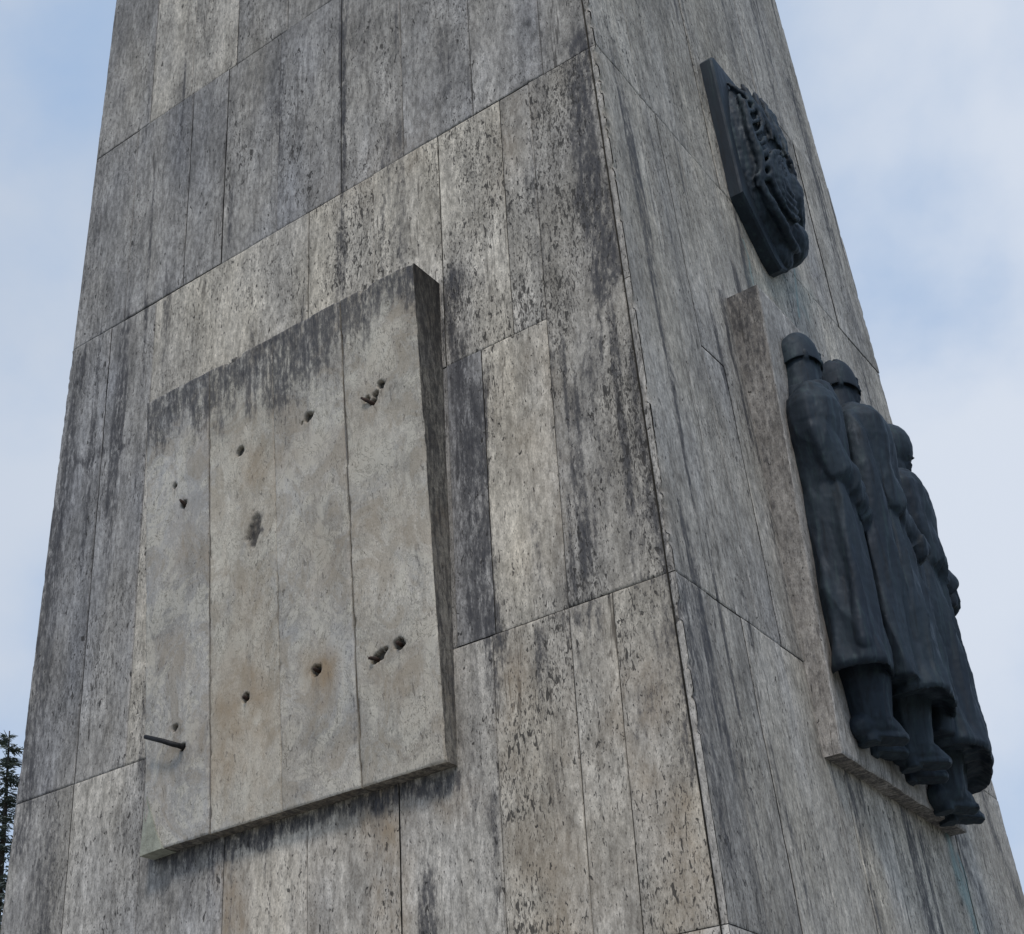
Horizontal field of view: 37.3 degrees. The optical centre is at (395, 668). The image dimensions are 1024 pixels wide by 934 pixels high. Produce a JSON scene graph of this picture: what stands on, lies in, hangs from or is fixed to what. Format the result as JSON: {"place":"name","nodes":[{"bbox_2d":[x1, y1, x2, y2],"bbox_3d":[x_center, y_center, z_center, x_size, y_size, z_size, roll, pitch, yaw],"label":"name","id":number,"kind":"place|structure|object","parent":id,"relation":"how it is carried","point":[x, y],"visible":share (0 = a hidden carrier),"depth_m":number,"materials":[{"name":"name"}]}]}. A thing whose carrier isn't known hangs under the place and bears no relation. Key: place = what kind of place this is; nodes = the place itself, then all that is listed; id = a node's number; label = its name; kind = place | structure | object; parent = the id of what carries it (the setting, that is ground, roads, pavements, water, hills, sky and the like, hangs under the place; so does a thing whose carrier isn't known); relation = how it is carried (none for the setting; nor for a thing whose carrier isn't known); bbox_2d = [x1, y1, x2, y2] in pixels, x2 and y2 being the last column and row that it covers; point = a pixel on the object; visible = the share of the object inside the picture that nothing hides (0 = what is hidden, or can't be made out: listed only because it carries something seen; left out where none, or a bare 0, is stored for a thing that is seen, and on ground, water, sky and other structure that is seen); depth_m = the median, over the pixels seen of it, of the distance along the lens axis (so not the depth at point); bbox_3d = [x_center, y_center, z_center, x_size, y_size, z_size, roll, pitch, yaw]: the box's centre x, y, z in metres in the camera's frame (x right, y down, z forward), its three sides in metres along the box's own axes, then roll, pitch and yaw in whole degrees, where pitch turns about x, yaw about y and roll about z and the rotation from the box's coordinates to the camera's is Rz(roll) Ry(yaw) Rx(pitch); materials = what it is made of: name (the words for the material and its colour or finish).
{"place":"outdoors","nodes":[
{"label":"outdoors","id":0,"kind":"place"},
{"bbox_2d":[0,0,1023,914],"label":"sky","id":1,"kind":"structure","parent":0,"point":[914,109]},
{"label":"ground","id":2,"kind":"structure","parent":0,"visible":0},
{"bbox_2d":[0,731,23,929],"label":"conifer","id":3,"kind":"object","parent":2,"relation":"on","point":[7,802],"visible":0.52,"depth_m":27.45,"materials":[{"name":"green plant"}]},
{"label":"paving","id":4,"kind":"structure","parent":0,"visible":0},
{"bbox_2d":[0,0,1023,933],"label":"stone tower","id":5,"kind":"structure","parent":4,"relation":"on","point":[536,190],"depth_m":5.19,"materials":[{"name":"stone"}]},
{"bbox_2d":[140,263,457,859],"bbox_3d":[-0.362,-0.358,5.283,1.309,1.854,0.284,-20,-29,33],"label":"bare plaque","id":6,"kind":"object","parent":5,"relation":"attached to","point":[299,643],"visible":0.98,"depth_m":5.14,"materials":[{"name":"stone"}]},
{"bbox_2d":[699,57,808,277],"bbox_3d":[1.530,-2.072,6.358,0.251,0.985,0.567,-20,-29,33],"label":"bronze emblem","id":7,"kind":"object","parent":5,"relation":"attached to","point":[765,191],"visible":0.99,"depth_m":6.18,"materials":[{"name":"black metal"}]},
{"bbox_2d":[727,285,966,835],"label":"bearing slab","id":8,"kind":"structure","parent":5,"relation":"attached to","point":[763,325],"depth_m":5.18,"materials":[{"name":"stone"}]},
{"bbox_2d":[781,332,993,826],"bbox_3d":[1.823,-0.347,5.604,0.434,1.766,1.373,-20,-29,33],"label":"bronze relief","id":9,"kind":"object","parent":5,"relation":"attached to","point":[888,585],"visible":0.93,"depth_m":5.19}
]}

